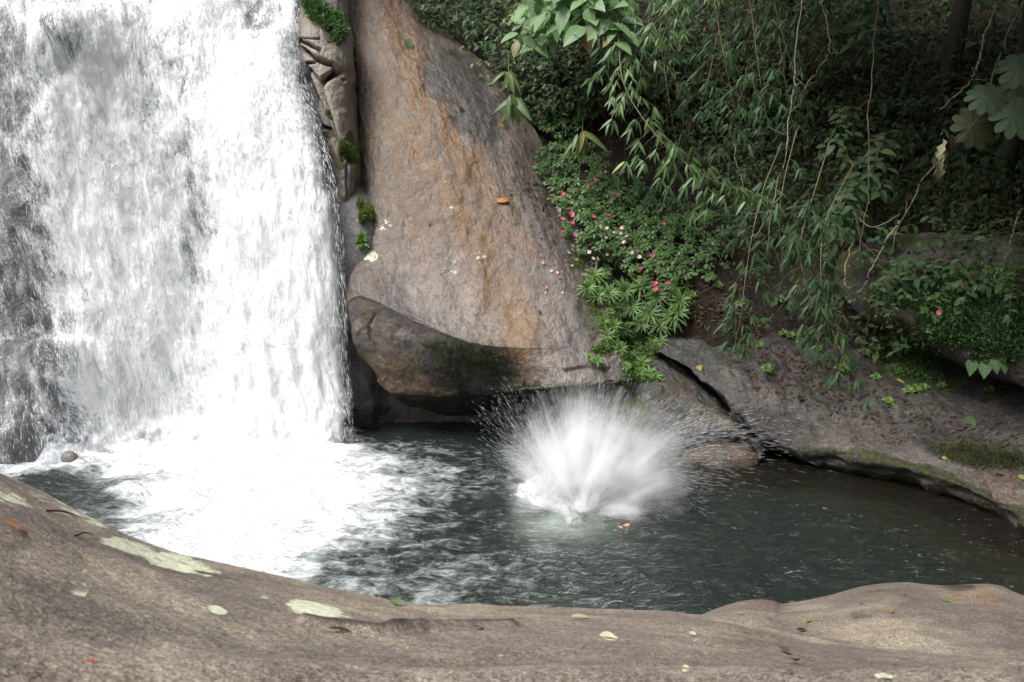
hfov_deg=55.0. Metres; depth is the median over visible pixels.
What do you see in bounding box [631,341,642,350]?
rosette
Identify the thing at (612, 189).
flowering plant
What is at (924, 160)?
undergrowth
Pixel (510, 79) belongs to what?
strap leaf plant
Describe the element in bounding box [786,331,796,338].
seedling
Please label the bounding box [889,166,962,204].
shrub
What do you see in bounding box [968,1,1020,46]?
shrub
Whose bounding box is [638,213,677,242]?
flowering plant
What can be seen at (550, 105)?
shrub
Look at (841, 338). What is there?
bamboo spray
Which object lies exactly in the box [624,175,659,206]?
flowering plant
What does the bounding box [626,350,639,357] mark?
rosette
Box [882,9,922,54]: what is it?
shrub
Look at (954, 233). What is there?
shrub
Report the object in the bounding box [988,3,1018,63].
shrub
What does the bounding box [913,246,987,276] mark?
shrub
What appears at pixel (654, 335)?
rosette
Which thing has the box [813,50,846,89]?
shrub
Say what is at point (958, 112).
shrub
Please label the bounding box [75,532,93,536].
twig
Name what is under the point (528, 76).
shrub
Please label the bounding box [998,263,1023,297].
shrub
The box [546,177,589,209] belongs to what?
flowering plant
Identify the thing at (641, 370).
rosette
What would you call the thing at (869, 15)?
leafy shoot
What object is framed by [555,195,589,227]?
flowering plant
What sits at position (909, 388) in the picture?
seedling
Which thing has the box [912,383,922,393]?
seedling
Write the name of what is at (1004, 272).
flowering plant
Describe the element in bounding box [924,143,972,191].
shrub
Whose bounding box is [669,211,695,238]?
flowering plant
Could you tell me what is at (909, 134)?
shrub
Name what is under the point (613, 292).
rosette plant
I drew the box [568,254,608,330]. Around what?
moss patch
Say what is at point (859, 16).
shrub
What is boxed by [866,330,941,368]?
moss mound
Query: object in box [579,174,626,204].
flowering plant
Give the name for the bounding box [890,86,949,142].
shrub
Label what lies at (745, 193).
bamboo spray
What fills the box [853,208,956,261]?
vine
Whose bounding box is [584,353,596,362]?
rosette
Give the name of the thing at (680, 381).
wet rock
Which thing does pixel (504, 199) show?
dead branch leaf
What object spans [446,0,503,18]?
shrub
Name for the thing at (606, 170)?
flowering plant
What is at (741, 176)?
vine
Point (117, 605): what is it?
rock ledge
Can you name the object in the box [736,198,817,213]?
vine
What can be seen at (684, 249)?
flowering plant
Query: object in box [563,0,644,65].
broadleaf shrub
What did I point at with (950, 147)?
dead leaf bundle
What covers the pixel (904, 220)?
shrub
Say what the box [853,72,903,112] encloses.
shrub
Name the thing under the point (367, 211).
moss tuft
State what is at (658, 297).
rosette plant
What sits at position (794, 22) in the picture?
bamboo spray
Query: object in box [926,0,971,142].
forest tree
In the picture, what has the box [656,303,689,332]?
rosette plant
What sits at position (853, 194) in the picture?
leafy shoot
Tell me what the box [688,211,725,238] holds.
flowering plant
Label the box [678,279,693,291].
rosette
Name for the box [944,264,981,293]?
flowering plant
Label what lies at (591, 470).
splash
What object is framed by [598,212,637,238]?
flowering plant
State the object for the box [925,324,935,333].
seedling
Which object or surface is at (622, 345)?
rosette
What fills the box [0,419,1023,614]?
water
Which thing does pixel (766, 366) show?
seedling
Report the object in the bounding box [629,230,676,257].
flowering plant
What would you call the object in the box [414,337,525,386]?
moss mat
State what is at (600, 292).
rosette plant
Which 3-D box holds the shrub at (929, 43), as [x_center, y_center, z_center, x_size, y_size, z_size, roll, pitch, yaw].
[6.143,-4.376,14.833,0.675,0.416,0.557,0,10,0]
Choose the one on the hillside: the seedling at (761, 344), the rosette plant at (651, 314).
the rosette plant at (651, 314)
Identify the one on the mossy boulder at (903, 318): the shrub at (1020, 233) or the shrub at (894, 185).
the shrub at (1020, 233)
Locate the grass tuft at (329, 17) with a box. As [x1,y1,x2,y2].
[298,0,351,48]
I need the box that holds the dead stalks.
[562,0,1023,336]
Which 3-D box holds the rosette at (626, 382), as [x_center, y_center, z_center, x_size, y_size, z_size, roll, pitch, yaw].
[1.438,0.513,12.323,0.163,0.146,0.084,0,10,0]
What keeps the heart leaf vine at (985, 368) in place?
hanging from the mossy boulder at (903, 318)
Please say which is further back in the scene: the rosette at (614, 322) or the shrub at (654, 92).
the shrub at (654, 92)
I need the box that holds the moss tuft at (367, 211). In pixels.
[356,195,374,223]
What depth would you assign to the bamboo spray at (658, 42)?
12.37 m
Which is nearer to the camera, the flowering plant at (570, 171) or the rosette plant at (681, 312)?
the rosette plant at (681, 312)
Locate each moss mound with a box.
[838,362,944,382]
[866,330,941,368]
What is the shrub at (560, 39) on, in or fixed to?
on the hillside
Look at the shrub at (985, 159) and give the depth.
13.09 m
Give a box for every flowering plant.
[530,109,569,132]
[533,141,567,169]
[535,152,571,186]
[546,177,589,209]
[547,123,581,151]
[555,160,580,188]
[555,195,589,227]
[560,208,604,243]
[562,101,593,124]
[565,179,604,207]
[567,143,611,164]
[571,220,607,256]
[572,159,608,189]
[572,198,609,221]
[576,210,610,236]
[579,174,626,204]
[584,195,621,221]
[586,156,623,184]
[587,235,631,261]
[587,246,611,279]
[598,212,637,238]
[599,178,635,202]
[602,250,641,273]
[606,191,647,221]
[609,230,646,256]
[620,242,661,277]
[622,211,662,237]
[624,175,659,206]
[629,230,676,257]
[631,191,665,224]
[637,255,678,292]
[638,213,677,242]
[642,249,687,276]
[650,192,695,219]
[655,232,695,258]
[656,256,699,290]
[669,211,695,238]
[681,251,717,282]
[682,230,718,261]
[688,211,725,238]
[704,225,733,257]
[717,200,748,229]
[920,291,956,323]
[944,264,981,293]
[982,257,1018,294]
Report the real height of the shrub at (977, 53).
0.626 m
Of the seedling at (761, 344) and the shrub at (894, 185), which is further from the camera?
the shrub at (894, 185)
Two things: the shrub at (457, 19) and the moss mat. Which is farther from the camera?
the shrub at (457, 19)
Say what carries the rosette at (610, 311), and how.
on the boulder at (468, 267)
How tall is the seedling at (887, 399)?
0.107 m
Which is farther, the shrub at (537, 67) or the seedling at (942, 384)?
the shrub at (537, 67)
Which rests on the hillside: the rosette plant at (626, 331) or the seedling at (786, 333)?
the rosette plant at (626, 331)
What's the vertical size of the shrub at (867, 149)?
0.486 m
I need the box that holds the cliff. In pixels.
[0,0,534,464]
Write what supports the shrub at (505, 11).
on the hillside
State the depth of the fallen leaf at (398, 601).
3.25 m
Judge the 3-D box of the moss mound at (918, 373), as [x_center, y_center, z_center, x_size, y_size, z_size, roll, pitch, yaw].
[4.922,0.414,12.816,1.396,0.239,0.397,1,10,6]
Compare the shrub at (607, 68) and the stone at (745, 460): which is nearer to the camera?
the stone at (745, 460)
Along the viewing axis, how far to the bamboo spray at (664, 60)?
13.22 m
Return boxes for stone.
[61,451,78,462]
[683,438,758,473]
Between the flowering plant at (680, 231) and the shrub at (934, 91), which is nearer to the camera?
the flowering plant at (680, 231)
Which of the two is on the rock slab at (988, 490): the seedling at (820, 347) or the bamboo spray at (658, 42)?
the seedling at (820, 347)
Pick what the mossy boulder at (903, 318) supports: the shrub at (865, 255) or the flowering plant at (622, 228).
the shrub at (865, 255)
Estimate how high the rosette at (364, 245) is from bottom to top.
0.239 m
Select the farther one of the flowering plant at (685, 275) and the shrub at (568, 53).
the shrub at (568, 53)
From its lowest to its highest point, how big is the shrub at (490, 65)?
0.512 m
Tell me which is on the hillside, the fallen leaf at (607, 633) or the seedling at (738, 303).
the seedling at (738, 303)
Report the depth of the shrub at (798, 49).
15.36 m
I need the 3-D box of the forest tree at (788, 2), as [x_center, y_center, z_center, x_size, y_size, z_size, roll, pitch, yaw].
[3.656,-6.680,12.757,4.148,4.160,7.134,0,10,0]
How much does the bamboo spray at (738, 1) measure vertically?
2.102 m
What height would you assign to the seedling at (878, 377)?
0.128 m
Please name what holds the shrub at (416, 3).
on the boulder at (468, 267)
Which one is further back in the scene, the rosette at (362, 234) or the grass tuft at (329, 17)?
the grass tuft at (329, 17)
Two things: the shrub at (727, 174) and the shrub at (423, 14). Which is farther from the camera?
the shrub at (423, 14)
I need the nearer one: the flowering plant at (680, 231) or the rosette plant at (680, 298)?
the rosette plant at (680, 298)
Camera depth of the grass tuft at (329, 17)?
13.76 m
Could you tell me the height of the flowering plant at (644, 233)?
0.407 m
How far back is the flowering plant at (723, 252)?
13.93 m
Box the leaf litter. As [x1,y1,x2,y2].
[480,68,1023,474]
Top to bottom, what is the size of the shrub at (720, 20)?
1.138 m
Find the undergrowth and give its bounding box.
[425,0,1023,363]
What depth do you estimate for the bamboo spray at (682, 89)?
13.12 m
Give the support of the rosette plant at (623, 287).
on the hillside
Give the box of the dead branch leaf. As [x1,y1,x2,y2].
[496,196,516,214]
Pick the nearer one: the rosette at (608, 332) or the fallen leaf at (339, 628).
the fallen leaf at (339, 628)
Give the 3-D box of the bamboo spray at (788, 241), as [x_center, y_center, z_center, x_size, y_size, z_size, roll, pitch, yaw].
[3.806,-1.143,12.277,1.265,2.652,0.905,-6,11,-30]
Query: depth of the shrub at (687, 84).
15.46 m
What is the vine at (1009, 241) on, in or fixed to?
on the mossy boulder at (903, 318)
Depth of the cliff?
12.64 m
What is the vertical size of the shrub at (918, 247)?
0.981 m
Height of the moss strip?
0.894 m
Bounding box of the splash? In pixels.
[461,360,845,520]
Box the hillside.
[421,0,1023,430]
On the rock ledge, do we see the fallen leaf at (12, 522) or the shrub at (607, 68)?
the fallen leaf at (12, 522)
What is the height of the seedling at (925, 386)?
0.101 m
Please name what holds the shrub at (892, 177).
on the hillside
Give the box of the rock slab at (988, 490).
[649,333,1023,557]
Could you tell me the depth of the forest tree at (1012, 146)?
13.04 m
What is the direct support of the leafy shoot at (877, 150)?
on the hillside
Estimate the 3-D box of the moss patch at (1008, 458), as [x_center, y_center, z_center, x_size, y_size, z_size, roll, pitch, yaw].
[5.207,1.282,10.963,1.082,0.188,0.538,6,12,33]
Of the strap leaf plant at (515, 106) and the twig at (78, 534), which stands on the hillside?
the strap leaf plant at (515, 106)
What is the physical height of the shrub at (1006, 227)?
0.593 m
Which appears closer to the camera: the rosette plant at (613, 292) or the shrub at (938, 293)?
the shrub at (938, 293)
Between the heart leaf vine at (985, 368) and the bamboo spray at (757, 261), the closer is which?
the heart leaf vine at (985, 368)
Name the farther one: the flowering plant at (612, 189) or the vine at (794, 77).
the flowering plant at (612, 189)
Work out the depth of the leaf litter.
12.69 m
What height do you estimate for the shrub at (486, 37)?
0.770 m
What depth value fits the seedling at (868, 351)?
13.08 m
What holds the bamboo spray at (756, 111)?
on the hillside
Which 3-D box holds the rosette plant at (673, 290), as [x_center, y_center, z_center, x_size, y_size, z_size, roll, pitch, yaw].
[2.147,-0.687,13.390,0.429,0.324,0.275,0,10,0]
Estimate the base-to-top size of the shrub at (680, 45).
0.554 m
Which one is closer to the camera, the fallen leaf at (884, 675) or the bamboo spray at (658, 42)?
the fallen leaf at (884, 675)
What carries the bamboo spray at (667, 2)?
attached to the cliff
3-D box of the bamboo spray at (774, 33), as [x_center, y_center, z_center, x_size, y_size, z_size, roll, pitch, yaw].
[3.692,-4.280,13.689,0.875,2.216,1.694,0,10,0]
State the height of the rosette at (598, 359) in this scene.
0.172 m
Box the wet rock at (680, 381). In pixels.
[603,349,769,480]
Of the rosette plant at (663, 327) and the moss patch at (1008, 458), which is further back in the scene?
the rosette plant at (663, 327)
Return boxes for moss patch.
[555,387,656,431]
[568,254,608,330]
[928,441,1023,470]
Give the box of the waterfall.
[0,0,355,468]
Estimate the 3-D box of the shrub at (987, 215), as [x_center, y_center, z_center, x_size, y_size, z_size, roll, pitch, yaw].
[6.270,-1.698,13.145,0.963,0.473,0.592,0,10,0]
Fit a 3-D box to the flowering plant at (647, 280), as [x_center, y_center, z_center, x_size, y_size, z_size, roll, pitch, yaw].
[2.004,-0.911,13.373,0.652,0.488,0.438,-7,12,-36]
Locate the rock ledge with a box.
[0,473,1023,681]
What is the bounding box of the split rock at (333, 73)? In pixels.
[293,0,360,200]
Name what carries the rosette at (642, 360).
on the seedling patch at (632, 374)
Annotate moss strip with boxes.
[322,107,361,171]
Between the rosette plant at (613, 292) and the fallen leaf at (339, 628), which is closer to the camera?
the fallen leaf at (339, 628)
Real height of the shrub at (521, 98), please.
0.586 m
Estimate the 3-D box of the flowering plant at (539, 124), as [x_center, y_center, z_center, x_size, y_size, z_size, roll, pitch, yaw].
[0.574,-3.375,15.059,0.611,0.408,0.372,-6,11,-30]
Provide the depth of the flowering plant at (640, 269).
13.54 m
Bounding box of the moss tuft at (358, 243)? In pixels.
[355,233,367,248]
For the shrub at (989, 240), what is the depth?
11.44 m
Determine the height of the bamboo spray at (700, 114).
1.456 m
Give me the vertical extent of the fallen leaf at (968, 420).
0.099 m
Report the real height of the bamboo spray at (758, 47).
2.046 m
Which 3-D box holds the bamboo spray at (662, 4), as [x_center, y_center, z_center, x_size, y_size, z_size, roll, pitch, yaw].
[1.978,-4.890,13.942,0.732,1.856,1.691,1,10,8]
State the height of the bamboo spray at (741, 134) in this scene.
1.357 m
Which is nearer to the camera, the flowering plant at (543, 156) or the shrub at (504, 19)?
the flowering plant at (543, 156)
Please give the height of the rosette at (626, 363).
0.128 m
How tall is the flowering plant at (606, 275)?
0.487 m
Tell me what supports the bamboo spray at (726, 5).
attached to the cliff
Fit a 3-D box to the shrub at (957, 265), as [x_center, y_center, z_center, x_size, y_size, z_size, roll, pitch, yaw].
[5.420,-0.827,11.803,0.976,0.802,0.663,0,10,0]
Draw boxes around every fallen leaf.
[7,518,25,531]
[86,659,98,663]
[328,626,349,630]
[390,599,400,604]
[404,39,412,48]
[572,614,590,617]
[601,631,614,637]
[779,646,789,652]
[878,673,890,677]
[964,416,975,425]
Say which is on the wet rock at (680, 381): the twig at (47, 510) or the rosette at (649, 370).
the rosette at (649, 370)
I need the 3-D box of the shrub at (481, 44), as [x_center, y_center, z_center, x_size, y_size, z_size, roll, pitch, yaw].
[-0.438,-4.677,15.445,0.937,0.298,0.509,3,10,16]
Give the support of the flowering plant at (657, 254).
on the hillside
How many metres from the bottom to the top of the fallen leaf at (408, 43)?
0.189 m
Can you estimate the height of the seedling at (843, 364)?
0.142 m
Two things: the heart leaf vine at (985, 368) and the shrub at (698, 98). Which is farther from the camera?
the shrub at (698, 98)
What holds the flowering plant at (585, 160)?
on the hillside
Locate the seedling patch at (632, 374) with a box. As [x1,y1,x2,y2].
[584,275,695,383]
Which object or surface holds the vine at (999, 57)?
on the hillside
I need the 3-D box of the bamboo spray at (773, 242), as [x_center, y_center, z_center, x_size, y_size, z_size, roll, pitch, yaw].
[3.502,-1.744,12.450,0.793,1.853,0.533,-6,11,-33]
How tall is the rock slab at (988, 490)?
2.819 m
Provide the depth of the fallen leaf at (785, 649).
2.57 m
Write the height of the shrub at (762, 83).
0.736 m
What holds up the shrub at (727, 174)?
on the hillside
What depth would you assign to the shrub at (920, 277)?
11.66 m
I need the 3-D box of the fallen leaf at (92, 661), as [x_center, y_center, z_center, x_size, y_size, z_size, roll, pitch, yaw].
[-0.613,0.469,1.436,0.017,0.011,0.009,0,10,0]
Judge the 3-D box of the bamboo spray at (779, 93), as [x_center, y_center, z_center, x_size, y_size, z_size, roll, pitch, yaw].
[3.915,-3.901,13.993,0.855,2.031,1.604,5,11,26]
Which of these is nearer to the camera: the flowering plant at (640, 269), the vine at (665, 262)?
the vine at (665, 262)
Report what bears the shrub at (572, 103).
on the hillside
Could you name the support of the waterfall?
attached to the cliff
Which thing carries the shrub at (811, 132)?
on the hillside
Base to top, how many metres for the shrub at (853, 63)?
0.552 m
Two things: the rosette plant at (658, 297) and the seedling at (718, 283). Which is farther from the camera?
the seedling at (718, 283)
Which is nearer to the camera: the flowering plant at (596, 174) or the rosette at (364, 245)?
the rosette at (364, 245)
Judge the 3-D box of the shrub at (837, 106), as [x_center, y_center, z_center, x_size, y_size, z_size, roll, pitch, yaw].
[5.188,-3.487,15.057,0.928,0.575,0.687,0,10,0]
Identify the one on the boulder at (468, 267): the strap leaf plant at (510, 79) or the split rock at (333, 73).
the split rock at (333, 73)
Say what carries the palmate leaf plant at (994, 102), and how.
on the hillside
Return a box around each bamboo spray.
[580,0,785,226]
[614,0,729,75]
[623,0,672,71]
[625,0,699,113]
[626,0,675,55]
[630,29,703,168]
[679,29,747,122]
[696,0,750,129]
[707,73,768,165]
[713,143,786,362]
[722,0,786,82]
[725,0,788,141]
[729,0,768,38]
[749,5,809,136]
[750,130,807,275]
[752,0,815,111]
[765,0,825,33]
[772,143,837,361]
[790,165,871,413]
[808,0,845,65]
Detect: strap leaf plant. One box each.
[491,55,520,97]
[493,94,531,127]
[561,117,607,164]
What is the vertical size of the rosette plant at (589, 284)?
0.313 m
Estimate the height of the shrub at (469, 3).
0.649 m
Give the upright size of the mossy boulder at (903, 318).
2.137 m
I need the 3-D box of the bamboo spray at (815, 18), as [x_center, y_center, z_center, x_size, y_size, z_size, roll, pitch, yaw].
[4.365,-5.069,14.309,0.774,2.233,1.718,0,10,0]
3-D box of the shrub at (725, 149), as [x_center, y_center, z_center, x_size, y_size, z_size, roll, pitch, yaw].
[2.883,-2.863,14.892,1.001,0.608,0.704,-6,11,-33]
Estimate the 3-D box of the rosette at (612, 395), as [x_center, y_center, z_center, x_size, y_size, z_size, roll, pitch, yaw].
[1.323,0.726,12.617,0.237,0.261,0.185,8,13,40]
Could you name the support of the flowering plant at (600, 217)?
on the hillside
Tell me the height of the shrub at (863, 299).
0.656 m
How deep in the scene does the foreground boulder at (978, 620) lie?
4.53 m
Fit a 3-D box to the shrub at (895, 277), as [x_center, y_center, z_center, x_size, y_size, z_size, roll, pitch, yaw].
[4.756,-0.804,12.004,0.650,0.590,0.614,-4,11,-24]
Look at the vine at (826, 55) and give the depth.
12.31 m
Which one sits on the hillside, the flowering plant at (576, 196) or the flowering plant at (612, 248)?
the flowering plant at (612, 248)
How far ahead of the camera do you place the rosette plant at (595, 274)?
13.01 m
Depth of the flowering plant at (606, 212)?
14.07 m
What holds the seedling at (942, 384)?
on the rock slab at (988, 490)
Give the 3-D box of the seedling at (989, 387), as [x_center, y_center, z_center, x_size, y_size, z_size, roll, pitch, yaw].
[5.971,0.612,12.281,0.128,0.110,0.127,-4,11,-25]
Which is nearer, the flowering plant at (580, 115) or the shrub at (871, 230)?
the shrub at (871, 230)
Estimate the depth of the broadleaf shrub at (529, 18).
13.15 m
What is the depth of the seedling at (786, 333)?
13.24 m
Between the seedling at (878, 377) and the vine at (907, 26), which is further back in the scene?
the seedling at (878, 377)
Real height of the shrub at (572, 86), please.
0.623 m
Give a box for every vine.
[461,52,511,87]
[628,255,697,266]
[734,144,746,221]
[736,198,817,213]
[750,0,807,249]
[791,0,836,111]
[843,214,903,298]
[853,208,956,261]
[855,0,879,260]
[870,0,930,30]
[890,0,1023,234]
[940,0,998,109]
[966,357,1009,378]
[994,208,1022,277]
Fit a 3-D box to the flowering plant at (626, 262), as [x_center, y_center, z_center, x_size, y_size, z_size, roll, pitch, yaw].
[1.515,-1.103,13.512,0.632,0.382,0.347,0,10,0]
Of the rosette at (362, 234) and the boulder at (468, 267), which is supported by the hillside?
the boulder at (468, 267)
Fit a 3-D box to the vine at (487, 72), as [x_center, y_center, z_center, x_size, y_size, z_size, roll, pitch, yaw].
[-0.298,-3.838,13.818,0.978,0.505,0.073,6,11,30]
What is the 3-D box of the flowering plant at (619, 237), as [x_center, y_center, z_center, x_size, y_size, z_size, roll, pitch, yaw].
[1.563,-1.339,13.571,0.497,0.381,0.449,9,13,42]
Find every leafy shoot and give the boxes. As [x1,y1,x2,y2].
[816,102,864,170]
[822,174,872,261]
[840,0,896,58]
[847,129,900,202]
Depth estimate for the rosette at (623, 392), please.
12.51 m
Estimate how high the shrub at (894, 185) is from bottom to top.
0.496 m
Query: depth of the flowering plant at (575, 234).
13.31 m
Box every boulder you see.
[343,0,632,417]
[702,582,1023,659]
[832,232,1023,386]
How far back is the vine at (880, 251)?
11.80 m
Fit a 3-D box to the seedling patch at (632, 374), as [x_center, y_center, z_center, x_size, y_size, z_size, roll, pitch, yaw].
[1.711,-0.232,12.959,1.629,1.362,1.646,0,10,0]
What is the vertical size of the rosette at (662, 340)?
0.229 m
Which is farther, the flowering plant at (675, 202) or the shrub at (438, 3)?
the shrub at (438, 3)
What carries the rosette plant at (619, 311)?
on the hillside
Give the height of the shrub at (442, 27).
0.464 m
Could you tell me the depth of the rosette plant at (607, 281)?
13.48 m
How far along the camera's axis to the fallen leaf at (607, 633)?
2.49 m
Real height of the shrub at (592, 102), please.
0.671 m
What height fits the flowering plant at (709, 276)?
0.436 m
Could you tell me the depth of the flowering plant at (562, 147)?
14.89 m
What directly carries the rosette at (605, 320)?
on the moss patch at (577, 264)
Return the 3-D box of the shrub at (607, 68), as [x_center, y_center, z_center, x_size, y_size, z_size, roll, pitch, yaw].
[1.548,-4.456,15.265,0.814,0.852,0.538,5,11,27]
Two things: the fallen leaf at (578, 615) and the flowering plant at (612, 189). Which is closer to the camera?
the fallen leaf at (578, 615)
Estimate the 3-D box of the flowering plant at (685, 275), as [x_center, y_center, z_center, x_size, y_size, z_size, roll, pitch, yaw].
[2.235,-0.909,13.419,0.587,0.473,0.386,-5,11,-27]
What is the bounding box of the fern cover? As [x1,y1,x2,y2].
[866,259,1023,370]
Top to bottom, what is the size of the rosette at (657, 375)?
0.232 m
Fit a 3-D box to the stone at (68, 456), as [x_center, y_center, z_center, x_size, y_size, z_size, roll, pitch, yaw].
[-5.470,1.465,12.165,0.237,0.219,0.198,0,10,0]
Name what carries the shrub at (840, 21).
on the undergrowth
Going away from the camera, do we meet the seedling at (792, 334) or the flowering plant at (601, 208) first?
the seedling at (792, 334)
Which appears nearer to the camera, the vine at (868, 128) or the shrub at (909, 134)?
the vine at (868, 128)
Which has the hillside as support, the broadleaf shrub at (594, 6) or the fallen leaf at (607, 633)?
the broadleaf shrub at (594, 6)
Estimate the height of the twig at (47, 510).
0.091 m
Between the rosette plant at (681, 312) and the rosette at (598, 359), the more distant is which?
the rosette plant at (681, 312)
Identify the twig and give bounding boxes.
[46,509,84,518]
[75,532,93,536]
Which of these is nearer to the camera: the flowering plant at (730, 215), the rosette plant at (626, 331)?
the rosette plant at (626, 331)
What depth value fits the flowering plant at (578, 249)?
13.28 m
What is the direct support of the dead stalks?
on the hillside
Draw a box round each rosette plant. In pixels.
[575,276,600,298]
[581,263,608,285]
[586,285,609,306]
[597,282,624,306]
[601,275,615,287]
[610,301,628,321]
[611,276,642,303]
[614,293,647,321]
[617,321,633,341]
[627,275,654,300]
[627,311,651,337]
[635,300,661,324]
[641,281,672,309]
[647,313,673,339]
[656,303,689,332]
[661,280,682,301]
[668,287,693,314]
[668,302,691,324]
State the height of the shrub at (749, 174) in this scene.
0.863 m
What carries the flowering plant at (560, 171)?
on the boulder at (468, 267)
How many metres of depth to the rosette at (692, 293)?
13.44 m
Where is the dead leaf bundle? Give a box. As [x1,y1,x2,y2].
[932,130,957,179]
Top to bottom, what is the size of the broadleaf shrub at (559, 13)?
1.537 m
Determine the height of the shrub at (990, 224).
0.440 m
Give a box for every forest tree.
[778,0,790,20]
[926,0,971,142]
[995,6,1023,218]
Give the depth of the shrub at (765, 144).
15.36 m
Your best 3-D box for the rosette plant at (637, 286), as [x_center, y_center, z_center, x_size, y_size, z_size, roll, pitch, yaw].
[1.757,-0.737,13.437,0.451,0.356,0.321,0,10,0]
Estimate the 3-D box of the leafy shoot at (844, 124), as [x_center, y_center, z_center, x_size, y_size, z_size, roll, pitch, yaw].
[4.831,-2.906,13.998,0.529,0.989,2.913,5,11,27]
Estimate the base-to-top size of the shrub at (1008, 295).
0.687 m
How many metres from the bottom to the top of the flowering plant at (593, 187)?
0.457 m
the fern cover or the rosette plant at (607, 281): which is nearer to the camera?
the fern cover
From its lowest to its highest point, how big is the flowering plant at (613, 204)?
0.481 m
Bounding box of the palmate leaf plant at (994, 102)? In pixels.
[950,53,1023,149]
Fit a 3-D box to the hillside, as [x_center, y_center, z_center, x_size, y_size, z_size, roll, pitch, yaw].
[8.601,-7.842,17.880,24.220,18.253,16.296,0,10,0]
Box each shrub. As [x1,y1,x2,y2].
[409,0,433,16]
[415,2,446,24]
[425,0,443,14]
[428,10,496,37]
[430,17,460,38]
[434,0,485,30]
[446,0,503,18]
[459,32,507,51]
[460,7,520,37]
[470,53,529,85]
[484,32,538,64]
[490,0,520,16]
[500,2,561,57]
[500,60,540,91]
[506,57,552,91]
[508,84,560,113]
[513,23,587,74]
[514,0,586,49]
[522,23,621,64]
[531,90,593,117]
[532,32,589,77]
[534,88,576,115]
[544,0,618,25]
[558,61,595,98]
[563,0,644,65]
[564,70,601,114]
[583,58,634,79]
[630,72,696,99]
[666,75,711,156]
[672,136,736,171]
[673,167,754,233]
[677,26,723,63]
[684,92,763,130]
[688,0,759,63]
[724,159,786,212]
[738,59,772,106]
[750,125,789,148]
[772,25,847,77]
[794,114,839,161]
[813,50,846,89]
[824,1,867,25]
[825,93,880,127]
[829,274,909,327]
[841,44,890,80]
[849,216,880,244]
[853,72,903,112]
[853,246,911,278]
[856,139,922,171]
[858,11,898,40]
[859,163,908,206]
[866,178,928,221]
[866,216,927,263]
[871,251,928,299]
[878,234,975,313]
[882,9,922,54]
[882,25,918,73]
[882,97,928,148]
[883,257,996,316]
[886,164,911,188]
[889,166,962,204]
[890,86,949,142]
[901,248,998,289]
[902,38,941,61]
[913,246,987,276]
[915,0,990,32]
[918,75,958,103]
[923,239,1016,303]
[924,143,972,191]
[927,213,978,249]
[933,212,1023,247]
[940,8,950,32]
[942,81,976,124]
[947,145,1021,232]
[951,196,1023,229]
[954,273,994,318]
[963,33,1013,73]
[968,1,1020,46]
[975,230,1023,291]
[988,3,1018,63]
[989,224,1023,235]
[996,261,1023,322]
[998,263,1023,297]
[1008,228,1023,245]
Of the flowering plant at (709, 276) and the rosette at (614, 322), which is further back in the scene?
the flowering plant at (709, 276)
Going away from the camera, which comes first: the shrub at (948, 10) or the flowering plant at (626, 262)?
the flowering plant at (626, 262)
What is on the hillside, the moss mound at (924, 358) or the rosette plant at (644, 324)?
the rosette plant at (644, 324)
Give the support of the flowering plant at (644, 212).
on the hillside
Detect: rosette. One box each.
[355,230,369,242]
[355,234,369,249]
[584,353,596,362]
[590,353,603,366]
[596,314,610,326]
[600,325,617,343]
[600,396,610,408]
[605,307,615,315]
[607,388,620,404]
[608,318,624,334]
[613,341,628,357]
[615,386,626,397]
[621,380,632,387]
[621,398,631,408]
[622,361,631,370]
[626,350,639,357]
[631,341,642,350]
[634,354,653,365]
[634,366,647,377]
[642,365,655,379]
[645,332,657,342]
[648,369,666,380]
[652,334,669,348]
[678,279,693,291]
[688,289,696,297]
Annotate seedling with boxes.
[713,280,723,288]
[735,298,745,307]
[754,341,763,350]
[760,362,773,372]
[779,328,789,336]
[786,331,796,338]
[816,345,822,352]
[833,364,841,370]
[840,362,849,371]
[859,347,870,356]
[870,372,882,380]
[881,396,894,405]
[902,384,914,393]
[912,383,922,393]
[919,383,929,389]
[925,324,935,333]
[936,381,947,388]
[983,385,995,391]
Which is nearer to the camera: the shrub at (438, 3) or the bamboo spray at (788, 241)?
the bamboo spray at (788, 241)
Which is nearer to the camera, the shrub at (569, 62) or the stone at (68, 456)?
the stone at (68, 456)
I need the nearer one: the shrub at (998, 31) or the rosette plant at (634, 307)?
the rosette plant at (634, 307)
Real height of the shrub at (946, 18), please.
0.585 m
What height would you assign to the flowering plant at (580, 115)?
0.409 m
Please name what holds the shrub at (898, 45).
on the hillside
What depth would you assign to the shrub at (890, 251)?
12.88 m
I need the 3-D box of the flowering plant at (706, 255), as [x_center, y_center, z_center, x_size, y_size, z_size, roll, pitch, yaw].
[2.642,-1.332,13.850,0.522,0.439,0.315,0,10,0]

